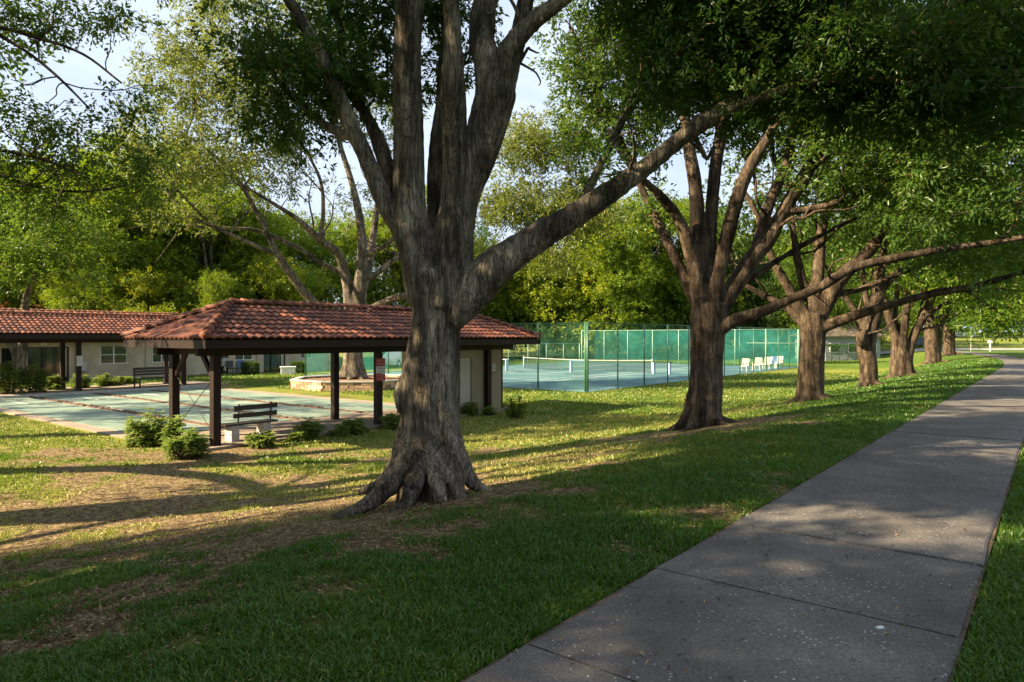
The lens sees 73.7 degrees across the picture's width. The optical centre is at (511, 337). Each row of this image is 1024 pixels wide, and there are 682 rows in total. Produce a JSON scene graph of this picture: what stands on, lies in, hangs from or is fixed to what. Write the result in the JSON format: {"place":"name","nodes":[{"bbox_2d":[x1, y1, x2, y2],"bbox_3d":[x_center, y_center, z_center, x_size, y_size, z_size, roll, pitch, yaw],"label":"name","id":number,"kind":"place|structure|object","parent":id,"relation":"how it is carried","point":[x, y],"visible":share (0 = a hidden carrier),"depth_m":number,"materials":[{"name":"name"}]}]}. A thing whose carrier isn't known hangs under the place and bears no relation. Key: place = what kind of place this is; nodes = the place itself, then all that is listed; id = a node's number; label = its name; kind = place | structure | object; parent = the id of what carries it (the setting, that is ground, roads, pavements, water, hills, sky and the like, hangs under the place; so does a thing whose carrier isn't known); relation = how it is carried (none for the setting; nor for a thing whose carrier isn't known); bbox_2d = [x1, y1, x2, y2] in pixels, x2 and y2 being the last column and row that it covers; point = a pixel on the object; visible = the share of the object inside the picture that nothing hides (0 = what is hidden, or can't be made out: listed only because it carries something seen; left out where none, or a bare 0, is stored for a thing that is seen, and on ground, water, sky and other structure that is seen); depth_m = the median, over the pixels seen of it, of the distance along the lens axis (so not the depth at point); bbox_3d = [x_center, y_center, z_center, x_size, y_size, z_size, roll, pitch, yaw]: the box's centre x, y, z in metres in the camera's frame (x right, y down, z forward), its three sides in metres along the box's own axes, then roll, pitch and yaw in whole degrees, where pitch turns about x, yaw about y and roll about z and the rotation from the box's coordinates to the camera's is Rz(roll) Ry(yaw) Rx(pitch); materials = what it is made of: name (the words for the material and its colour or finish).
{"place":"outdoors","nodes":[
{"label":"outdoors","id":0,"kind":"place"},
{"bbox_2d":[383,352,401,366],"bbox_3d":[-10.674,2.000,64.007,1.840,1.500,4.615,0,0,20],"label":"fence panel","id":1,"kind":"object","parent":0,"point":[395,358],"visible":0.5,"depth_m":62.41,"materials":[{"name":"metal"}]},
{"bbox_2d":[0,0,1018,331],"label":"sky","id":2,"kind":"structure","parent":0,"point":[77,70],"materials":[{"name":"white"}]},
{"bbox_2d":[0,332,1023,681],"bbox_3d":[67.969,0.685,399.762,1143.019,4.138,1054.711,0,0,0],"label":"lawn","id":3,"kind":"structure","parent":0,"point":[164,482],"depth_m":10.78,"materials":[{"name":"plant"}]},
{"bbox_2d":[0,361,28,393],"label":"leafy shrub","id":4,"kind":"object","parent":3,"relation":"on","point":[5,379],"visible":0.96,"depth_m":32.12,"materials":[{"name":"green plant"}]},
{"bbox_2d":[0,0,64,188],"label":"oak tree","id":5,"kind":"object","parent":3,"relation":"on","point":[15,52],"visible":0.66,"depth_m":19.39,"materials":[{"name":"green plant"}]},
{"bbox_2d":[16,365,50,392],"bbox_3d":[-23.123,2.072,32.989,1.518,1.554,1.484,0,0,0],"label":"leafy shrub","id":6,"kind":"object","parent":3,"relation":"on","point":[40,381],"visible":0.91,"depth_m":32.87,"materials":[{"name":"green plant"}]},
{"bbox_2d":[0,150,75,310],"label":"broadleaf tree","id":7,"kind":"object","parent":3,"relation":"on","point":[7,286],"visible":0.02,"depth_m":60.77,"materials":[{"name":"green plant"}]},
{"bbox_2d":[0,207,77,311],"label":"broadleaf tree","id":8,"kind":"object","parent":3,"relation":"on","point":[23,276],"depth_m":61.51,"materials":[{"name":"green plant"}]},
{"bbox_2d":[46,374,64,389],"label":"leafy shrub","id":9,"kind":"object","parent":3,"relation":"on","point":[54,384],"visible":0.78,"depth_m":34.35,"materials":[{"name":"green plant"}]},
{"bbox_2d":[0,148,133,309],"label":"broadleaf tree","id":10,"kind":"object","parent":3,"relation":"on","point":[10,298],"visible":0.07,"depth_m":59.71,"materials":[{"name":"green plant"}]},
{"bbox_2d":[0,181,134,383],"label":"oak tree","id":11,"kind":"object","parent":3,"relation":"on","point":[43,252],"visible":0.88,"depth_m":39.67,"materials":[{"name":"green plant"}]},
{"bbox_2d":[68,373,91,387],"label":"leafy shrub","id":12,"kind":"object","parent":3,"relation":"on","point":[84,382],"visible":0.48,"depth_m":35.75,"materials":[{"name":"green plant"}]},
{"bbox_2d":[35,266,148,312],"bbox_3d":[-33.229,-1.496,54.047,8.030,9.021,7.870,0,0,-34],"label":"broadleaf tree","id":13,"kind":"object","parent":3,"relation":"on","point":[69,293],"visible":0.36,"depth_m":52.42,"materials":[{"name":"green plant"}]},
{"bbox_2d":[0,0,199,241],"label":"oak tree","id":14,"kind":"object","parent":3,"relation":"on","point":[37,34],"visible":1,"depth_m":12.39,"materials":[{"name":"green plant"}]},
{"bbox_2d":[90,372,115,386],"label":"leafy shrub","id":15,"kind":"object","parent":3,"relation":"on","point":[101,380],"visible":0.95,"depth_m":37.06,"materials":[{"name":"green plant"}]},
{"bbox_2d":[20,157,205,311],"bbox_3d":[-35.587,-6.167,59.310,15.025,18.720,15.330,0,0,5],"label":"broadleaf tree","id":16,"kind":"object","parent":3,"relation":"on","point":[144,246],"visible":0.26,"depth_m":56.45,"materials":[{"name":"green plant"}]},
{"bbox_2d":[0,381,228,395],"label":"shelter floor","id":17,"kind":"structure","parent":3,"relation":"on","point":[111,387],"depth_m":35.95,"materials":[{"name":"concrete"}]},
{"bbox_2d":[0,310,186,390],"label":"tiled shelter","id":18,"kind":"object","parent":17,"relation":"on","point":[62,329],"visible":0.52,"depth_m":33.57,"materials":[{"name":"tile"}]},
{"bbox_2d":[133,366,168,387],"bbox_3d":[-18.943,2.120,36.230,0.580,1.060,2.000,0,0,32],"label":"park bench","id":19,"kind":"object","parent":17,"relation":"on","point":[143,371],"visible":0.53,"depth_m":36.15,"materials":[{"name":"black wood"}]},
{"bbox_2d":[106,376,125,384],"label":"leafy shrub","id":20,"kind":"object","parent":3,"relation":"on","point":[121,381],"visible":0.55,"depth_m":38.11,"materials":[{"name":"green plant"}]},
{"bbox_2d":[124,376,140,383],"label":"leafy shrub","id":21,"kind":"object","parent":3,"relation":"on","point":[129,379],"visible":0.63,"depth_m":38.89,"materials":[{"name":"green plant"}]},
{"bbox_2d":[75,265,205,314],"bbox_3d":[-29.673,-1.479,56.307,9.984,9.128,10.567,0,0,26],"label":"broadleaf tree","id":22,"kind":"object","parent":3,"relation":"on","point":[146,294],"visible":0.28,"depth_m":54.95,"materials":[{"name":"green plant"}]},
{"bbox_2d":[121,408,172,447],"bbox_3d":[-9.244,2.301,17.402,1.248,0.998,1.205,0,0,0],"label":"leafy shrub","id":23,"kind":"object","parent":3,"relation":"on","point":[145,436],"visible":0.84,"depth_m":17.17,"materials":[{"name":"green plant"}]},
{"bbox_2d":[0,308,329,380],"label":"apartment building","id":24,"kind":"structure","parent":3,"relation":"on","point":[116,359],"depth_m":45.37,"materials":[{"name":"beige paint"}]},
{"bbox_2d":[1,348,11,380],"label":"door","id":25,"kind":"structure","parent":24,"relation":"in","point":[6,356],"depth_m":40.32,"materials":[{"name":"black glass"}]},
{"bbox_2d":[28,347,68,380],"bbox_3d":[-28.573,1.675,42.061,0.120,2.150,2.217,0,0,38],"label":"door","id":26,"kind":"structure","parent":24,"relation":"in","point":[48,358],"depth_m":42.09,"materials":[{"name":"black glass"}]},
{"bbox_2d":[99,346,128,363],"bbox_3d":[-26.203,1.180,44.942,0.210,1.160,1.759,0,0,38],"label":"window","id":27,"kind":"structure","parent":24,"relation":"in","point":[108,354],"depth_m":44.95,"materials":[{"name":"glass"}]},
{"bbox_2d":[151,348,168,362],"bbox_3d":[-24.289,1.180,47.349,0.210,1.160,1.420,0,0,38],"label":"window","id":28,"kind":"structure","parent":24,"relation":"in","point":[155,358],"depth_m":47.15,"materials":[{"name":"white glass"}]},
{"bbox_2d":[234,355,253,360],"bbox_3d":[-20.489,1.205,52.133,0.210,1.110,1.591,0,0,38],"label":"window","id":29,"kind":"structure","parent":24,"relation":"in","point":[237,357],"depth_m":52.15,"materials":[{"name":"grey glass"}]},
{"bbox_2d":[264,354,284,371],"bbox_3d":[-18.907,1.650,54.227,0.120,2.200,1.930,0,0,38],"label":"door","id":30,"kind":"structure","parent":24,"relation":"in","point":[272,363],"depth_m":54.28,"materials":[{"name":"glass"}]},
{"bbox_2d":[62,123,268,304],"bbox_3d":[-32.015,-8.315,63.961,18.250,23.178,17.887,0,0,-26],"label":"broadleaf tree","id":31,"kind":"object","parent":3,"relation":"on","point":[191,241],"visible":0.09,"depth_m":59.86,"materials":[{"name":"green plant"}]},
{"bbox_2d":[157,414,186,450],"bbox_3d":[-8.279,2.397,16.823,0.846,0.988,0.812,0,0,0],"label":"leafy shrub","id":32,"kind":"object","parent":3,"relation":"on","point":[172,427],"visible":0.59,"depth_m":16.66,"materials":[{"name":"green plant"}]},
{"bbox_2d":[160,426,213,458],"bbox_3d":[-7.339,2.444,15.519,1.054,0.792,1.117,0,0,15],"label":"leafy shrub","id":33,"kind":"object","parent":3,"relation":"on","point":[190,444],"visible":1,"depth_m":15.34,"materials":[{"name":"green plant"}]},
{"bbox_2d":[0,386,396,438],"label":"court apron","id":34,"kind":"object","parent":3,"relation":"on","point":[110,432],"visible":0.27,"depth_m":23.97,"materials":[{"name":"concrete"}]},
{"bbox_2d":[0,384,207,397],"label":"court curb","id":35,"kind":"structure","parent":34,"relation":"on","point":[81,392],"depth_m":33.15,"materials":[{"name":"concrete"}]},
{"bbox_2d":[29,390,364,427],"bbox_3d":[-13.528,2.709,27.773,16.720,0.098,5.500,0,0,38],"label":"court gutter","id":36,"kind":"object","parent":34,"relation":"on","point":[139,413],"visible":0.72,"depth_m":26.89,"materials":[{"name":"grey concrete"}]},
{"bbox_2d":[0,387,395,432],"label":"shuffleboard court","id":37,"kind":"object","parent":34,"relation":"on","point":[69,412],"visible":0.63,"depth_m":26.64,"materials":[{"name":"grey concrete"}]},
{"bbox_2d":[3,389,369,425],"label":"court lines","id":38,"kind":"object","parent":37,"relation":"on","point":[184,409],"visible":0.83,"depth_m":27.39,"materials":[{"name":"white paint"}]},
{"bbox_2d":[129,170,287,309],"bbox_3d":[-27.658,-5.962,62.654,13.870,18.292,13.594,0,0,34],"label":"broadleaf tree","id":39,"kind":"object","parent":3,"relation":"on","point":[188,267],"visible":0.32,"depth_m":60.72,"materials":[{"name":"green plant"}]},
{"bbox_2d":[169,268,260,314],"bbox_3d":[-24.993,-1.445,56.641,7.155,8.914,7.300,0,0,-5],"label":"broadleaf tree","id":40,"kind":"object","parent":3,"relation":"on","point":[213,288],"visible":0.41,"depth_m":55.83,"materials":[{"name":"green plant"}]},
{"bbox_2d":[240,361,259,374],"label":"hedge","id":41,"kind":"object","parent":3,"relation":"on","point":[247,367],"visible":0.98,"depth_m":49.62,"materials":[{"name":"green plant"}]},
{"bbox_2d":[243,430,278,448],"bbox_3d":[-6.292,2.586,17.058,0.914,0.534,0.929,0,0,0],"label":"leafy shrub","id":42,"kind":"object","parent":3,"relation":"on","point":[258,439],"visible":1,"depth_m":17.00,"materials":[{"name":"green plant"}]},
{"bbox_2d":[197,205,338,304],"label":"broadleaf tree","id":43,"kind":"object","parent":3,"relation":"on","point":[281,229],"visible":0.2,"depth_m":65.72,"materials":[{"name":"green plant"}]},
{"bbox_2d":[221,251,338,306],"bbox_3d":[-21.476,-2.465,61.849,11.316,11.207,11.976,0,0,-35],"label":"broadleaf tree","id":44,"kind":"object","parent":3,"relation":"on","point":[273,279],"visible":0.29,"depth_m":59.96,"materials":[{"name":"green plant"}]},
{"bbox_2d":[280,366,295,373],"bbox_3d":[-16.595,2.455,50.591,1.140,0.570,0.700,0,0,-20],"label":"storage box","id":45,"kind":"object","parent":3,"relation":"on","point":[287,369],"visible":0.93,"depth_m":50.32,"materials":[{"name":"white paint"}]},
{"bbox_2d":[281,430,306,442],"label":"leafy shrub","id":46,"kind":"object","parent":3,"relation":"on","point":[296,436],"visible":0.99,"depth_m":17.93,"materials":[{"name":"green plant"}]},
{"bbox_2d":[290,361,306,373],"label":"hedge","id":47,"kind":"object","parent":3,"relation":"on","point":[300,367],"visible":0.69,"depth_m":51.63,"materials":[{"name":"green plant"}]},
{"bbox_2d":[289,416,325,438],"bbox_3d":[-5.503,2.497,18.446,1.019,0.694,0.988,0,0,40],"label":"leafy shrub","id":48,"kind":"object","parent":3,"relation":"on","point":[312,429],"visible":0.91,"depth_m":18.34,"materials":[{"name":"green plant"}]},
{"bbox_2d":[267,202,379,307],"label":"broadleaf tree","id":49,"kind":"object","parent":3,"relation":"on","point":[343,241],"visible":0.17,"depth_m":76.16,"materials":[{"name":"green plant"}]},
{"bbox_2d":[326,423,351,436],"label":"leafy shrub","id":50,"kind":"object","parent":3,"relation":"on","point":[340,429],"visible":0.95,"depth_m":18.88,"materials":[{"name":"green plant"}]},
{"bbox_2d":[173,407,515,450],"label":"shelter floor","id":51,"kind":"structure","parent":3,"relation":"on","point":[282,430],"depth_m":20.26,"materials":[{"name":"concrete"}]},
{"bbox_2d":[221,401,277,441],"bbox_3d":[-6.916,2.199,18.000,0.522,0.962,1.500,0,0,38],"label":"park bench","id":52,"kind":"object","parent":51,"relation":"on","point":[231,431],"visible":0.86,"depth_m":17.79,"materials":[{"name":"wood"}]},
{"bbox_2d":[120,298,541,445],"bbox_3d":[-4.670,0.845,22.059,4.506,3.830,13.235,0,0,38],"label":"tiled shelter","id":53,"kind":"object","parent":51,"relation":"on","point":[217,331],"visible":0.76,"depth_m":18.88,"materials":[{"name":"tile"}]},
{"bbox_2d":[376,358,384,380],"bbox_3d":[-4.030,0.998,20.956,0.017,0.695,0.360,0,0,38],"label":"warning sign","id":54,"kind":"object","parent":53,"relation":"attached to","point":[380,365],"visible":1,"depth_m":20.95,"materials":[{"name":"metal"}]},
{"bbox_2d":[460,358,469,406],"bbox_3d":[-1.808,1.740,24.255,0.060,1.980,0.930,0,0,38],"label":"door","id":55,"kind":"structure","parent":53,"relation":"in","point":[464,362],"depth_m":24.35,"materials":[{"name":"paint"}]},
{"bbox_2d":[289,374,399,391],"bbox_3d":[-8.600,2.502,38.000,7.041,0.524,7.041,0,0,0],"label":"block planter","id":56,"kind":"object","parent":3,"relation":"on","point":[319,382],"visible":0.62,"depth_m":35.29,"materials":[{"name":"concrete"}]},
{"bbox_2d":[87,0,648,379],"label":"oak tree","id":57,"kind":"object","parent":56,"relation":"in","point":[520,210],"visible":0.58,"depth_m":34.04,"materials":[{"name":"green plant"}]},
{"bbox_2d":[342,417,370,434],"bbox_3d":[-4.496,2.583,19.496,1.067,0.547,1.054,0,0,0],"label":"leafy shrub","id":58,"kind":"object","parent":3,"relation":"on","point":[357,427],"visible":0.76,"depth_m":19.30,"materials":[{"name":"green plant"}]},
{"bbox_2d":[328,207,410,355],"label":"broadleaf tree","id":59,"kind":"object","parent":3,"relation":"on","point":[382,238],"visible":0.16,"depth_m":81.83,"materials":[{"name":"green plant"}]},
{"bbox_2d":[347,181,427,310],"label":"broadleaf tree","id":60,"kind":"object","parent":3,"relation":"on","point":[385,283],"visible":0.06,"depth_m":82.91,"materials":[{"name":"green plant"}]},
{"bbox_2d":[378,412,400,428],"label":"leafy shrub","id":61,"kind":"object","parent":3,"relation":"on","point":[391,420],"visible":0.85,"depth_m":20.37,"materials":[{"name":"green plant"}]},
{"bbox_2d":[305,322,585,391],"bbox_3d":[-5.515,1.100,41.392,23.599,3.701,0.157,0,0,38],"label":"chain link fence","id":62,"kind":"object","parent":3,"relation":"on","point":[537,353],"visible":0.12,"depth_m":35.87,"materials":[{"name":"green metal"}]},
{"bbox_2d":[460,401,480,416],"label":"leafy shrub","id":63,"kind":"object","parent":3,"relation":"on","point":[468,409],"visible":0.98,"depth_m":23.80,"materials":[{"name":"green plant"}]},
{"bbox_2d":[474,220,501,254],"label":"broadleaf tree","id":64,"kind":"object","parent":3,"relation":"on","point":[484,232],"visible":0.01,"depth_m":101.99,"materials":[{"name":"green plant"}]},
{"bbox_2d":[480,406,497,415],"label":"leafy shrub","id":65,"kind":"object","parent":3,"relation":"on","point":[487,410],"visible":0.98,"depth_m":23.90,"materials":[{"name":"green plant"}]},
{"bbox_2d":[474,231,534,354],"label":"broadleaf tree","id":66,"kind":"object","parent":3,"relation":"on","point":[495,305],"visible":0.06,"depth_m":88.66,"materials":[{"name":"green plant"}]},
{"bbox_2d":[0,400,1023,681],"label":"fallen leaves","id":67,"kind":"object","parent":3,"relation":"on","point":[134,582],"depth_m":6.71,"materials":[{"name":"brown plant"}]},
{"bbox_2d":[501,396,527,417],"bbox_3d":[0.069,2.392,23.233,0.922,0.820,0.974,0,0,-42],"label":"leafy shrub","id":68,"kind":"object","parent":3,"relation":"on","point":[519,412],"visible":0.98,"depth_m":23.06,"materials":[{"name":"green plant"}]},
{"bbox_2d":[479,246,598,357],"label":"broadleaf tree","id":69,"kind":"object","parent":3,"relation":"on","point":[519,312],"visible":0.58,"depth_m":85.30,"materials":[{"name":"green plant"}]},
{"bbox_2d":[304,361,796,391],"bbox_3d":[5.717,2.720,55.434,23.800,0.001,36.400,0,0,38],"label":"tennis court","id":70,"kind":"object","parent":3,"relation":"on","point":[607,381],"visible":0.6,"depth_m":49.74,"materials":[{"name":"teal concrete"}]},
{"bbox_2d":[363,343,579,369],"bbox_3d":[-2.378,1.800,64.418,0.142,2.301,32.089,0,0,38],"label":"chain link fence","id":71,"kind":"object","parent":70,"relation":"on","point":[370,356],"visible":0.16,"depth_m":53.65,"materials":[{"name":"green metal"}]},
{"bbox_2d":[523,356,652,372],"bbox_3d":[5.795,2.200,55.372,12.299,1.100,0.099,0,0,38],"label":"tennis net","id":72,"kind":"object","parent":70,"relation":"on","point":[591,360],"visible":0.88,"depth_m":54.47,"materials":[{"name":"white fabric"}]},
{"bbox_2d":[504,364,686,380],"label":"tennis court lines","id":73,"kind":"object","parent":70,"relation":"on","point":[590,375],"visible":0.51,"depth_m":52.46,"materials":[{"name":"white paint"}]},
{"bbox_2d":[651,361,672,374],"bbox_3d":[10.967,2.245,49.986,1.500,0.920,0.400,0,0,38],"label":"court bench","id":74,"kind":"object","parent":70,"relation":"on","point":[653,367],"visible":1,"depth_m":50.08,"materials":[{"name":"white metal"}]},
{"bbox_2d":[581,329,798,366],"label":"chain link fence","id":75,"kind":"object","parent":70,"relation":"on","point":[632,340],"visible":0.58,"depth_m":66.18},
{"bbox_2d":[586,322,799,392],"bbox_3d":[14.956,1.100,48.094,0.113,3.701,36.113,0,0,38],"label":"chain link fence","id":76,"kind":"object","parent":70,"relation":"on","point":[587,357],"visible":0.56,"depth_m":41.02,"materials":[{"name":"green metal"}]},
{"bbox_2d":[503,326,608,358],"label":"hedge","id":77,"kind":"object","parent":3,"relation":"on","point":[592,357],"visible":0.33,"depth_m":85.73,"materials":[{"name":"green plant"}]},
{"bbox_2d":[128,0,1023,518],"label":"oak tree","id":78,"kind":"object","parent":3,"relation":"on","point":[898,68],"visible":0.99,"depth_m":8.40,"materials":[{"name":"grey plant"}]},
{"bbox_2d":[507,197,666,358],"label":"broadleaf tree","id":79,"kind":"object","parent":3,"relation":"on","point":[572,281],"visible":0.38,"depth_m":83.15,"materials":[{"name":"green plant"}]},
{"bbox_2d":[557,237,665,359],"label":"broadleaf tree","id":80,"kind":"object","parent":3,"relation":"on","point":[615,282],"visible":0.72,"depth_m":81.42,"materials":[{"name":"green plant"}]},
{"bbox_2d":[581,181,689,356],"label":"broadleaf tree","id":81,"kind":"object","parent":3,"relation":"on","point":[683,209],"visible":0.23,"depth_m":88.79,"materials":[{"name":"green plant"}]},
{"bbox_2d":[593,269,678,355],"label":"broadleaf tree","id":82,"kind":"object","parent":3,"relation":"on","point":[653,311],"visible":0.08,"depth_m":91.29,"materials":[{"name":"green plant"}]},
{"bbox_2d":[655,295,686,353],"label":"broadleaf tree","id":83,"kind":"object","parent":3,"relation":"on","point":[664,347],"visible":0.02,"depth_m":97.71,"materials":[{"name":"green plant"}]},
{"bbox_2d":[635,335,747,358],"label":"hedge","id":84,"kind":"object","parent":3,"relation":"on","point":[675,355],"visible":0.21,"depth_m":87.78,"materials":[{"name":"green plant"}]},
{"bbox_2d":[638,196,747,355],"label":"broadleaf tree","id":85,"kind":"object","parent":3,"relation":"on","point":[667,264],"visible":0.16,"depth_m":89.16,"materials":[{"name":"green plant"}]},
{"bbox_2d":[677,230,783,344],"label":"broadleaf tree","id":86,"kind":"object","parent":3,"relation":"on","point":[730,269],"visible":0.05,"depth_m":90.18,"materials":[{"name":"green plant"}]},
{"bbox_2d":[728,227,794,352],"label":"broadleaf tree","id":87,"kind":"object","parent":3,"relation":"on","point":[775,251],"visible":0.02,"depth_m":93.10,"materials":[{"name":"green plant"}]},
{"bbox_2d":[729,257,811,352],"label":"broadleaf tree","id":88,"kind":"object","parent":3,"relation":"on","point":[768,321],"visible":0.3,"depth_m":88.67,"materials":[{"name":"green plant"}]},
{"bbox_2d":[526,0,1023,432],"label":"oak tree","id":89,"kind":"object","parent":3,"relation":"on","point":[712,295],"visible":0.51,"depth_m":15.84,"materials":[{"name":"green plant"}]},
{"bbox_2d":[762,234,887,346],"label":"broadleaf tree","id":90,"kind":"object","parent":3,"relation":"on","point":[839,309],"visible":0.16,"depth_m":82.23,"materials":[{"name":"green plant"}]},
{"bbox_2d":[761,229,893,347],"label":"broadleaf tree","id":91,"kind":"object","parent":3,"relation":"on","point":[788,248],"visible":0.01,"depth_m":91.01,"materials":[{"name":"green plant"}]},
{"bbox_2d":[825,344,858,363],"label":"hedge","id":92,"kind":"object","parent":3,"relation":"on","point":[838,351],"visible":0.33,"depth_m":71.50,"materials":[{"name":"green plant"}]},
{"bbox_2d":[825,324,885,360],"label":"house","id":93,"kind":"structure","parent":3,"relation":"on","point":[839,335],"depth_m":78.48,"materials":[{"name":"grey paint"}]},
{"bbox_2d":[702,119,1023,403],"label":"oak tree","id":94,"kind":"object","parent":3,"relation":"on","point":[813,321],"visible":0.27,"depth_m":21.50,"materials":[{"name":"green plant"}]},
{"bbox_2d":[853,250,911,349],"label":"broadleaf tree","id":95,"kind":"object","parent":3,"relation":"on","point":[882,341],"visible":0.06,"depth_m":93.63,"materials":[{"name":"green plant"}]},
{"bbox_2d":[764,159,1023,387],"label":"oak tree","id":96,"kind":"object","parent":3,"relation":"on","point":[867,333],"visible":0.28,"depth_m":27.72,"materials":[{"name":"brown plant"}]},
{"bbox_2d":[883,303,936,336],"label":"broadleaf tree","id":97,"kind":"object","parent":3,"relation":"on","point":[912,317],"visible":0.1,"depth_m":116.35,"materials":[{"name":"green plant"}]},
{"bbox_2d":[832,187,1023,378],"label":"oak tree","id":98,"kind":"object","parent":3,"relation":"on","point":[903,345],"visible":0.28,"depth_m":34.62,"materials":[{"name":"brown plant"}]},
{"bbox_2d":[886,246,1023,364],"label":"oak tree","id":99,"kind":"object","parent":3,"relation":"on","point":[933,338],"visible":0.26,"depth_m":50.61,"materials":[{"name":"green plant"}]},
{"bbox_2d":[899,290,1023,356],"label":"oak tree","id":100,"kind":"object","parent":3,"relation":"on","point":[949,342],"visible":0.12,"depth_m":65.51,"materials":[{"name":"green plant"}]},
{"bbox_2d":[460,347,1023,681],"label":"path","id":101,"kind":"structure","parent":0,"point":[605,640],"depth_m":4.54,"materials":[{"name":"concrete"}]},
{"bbox_2d":[589,348,1023,357],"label":"street","id":102,"kind":"structure","parent":0,"point":[763,355],"depth_m":91.41,"materials":[{"name":"grey asphalt"}]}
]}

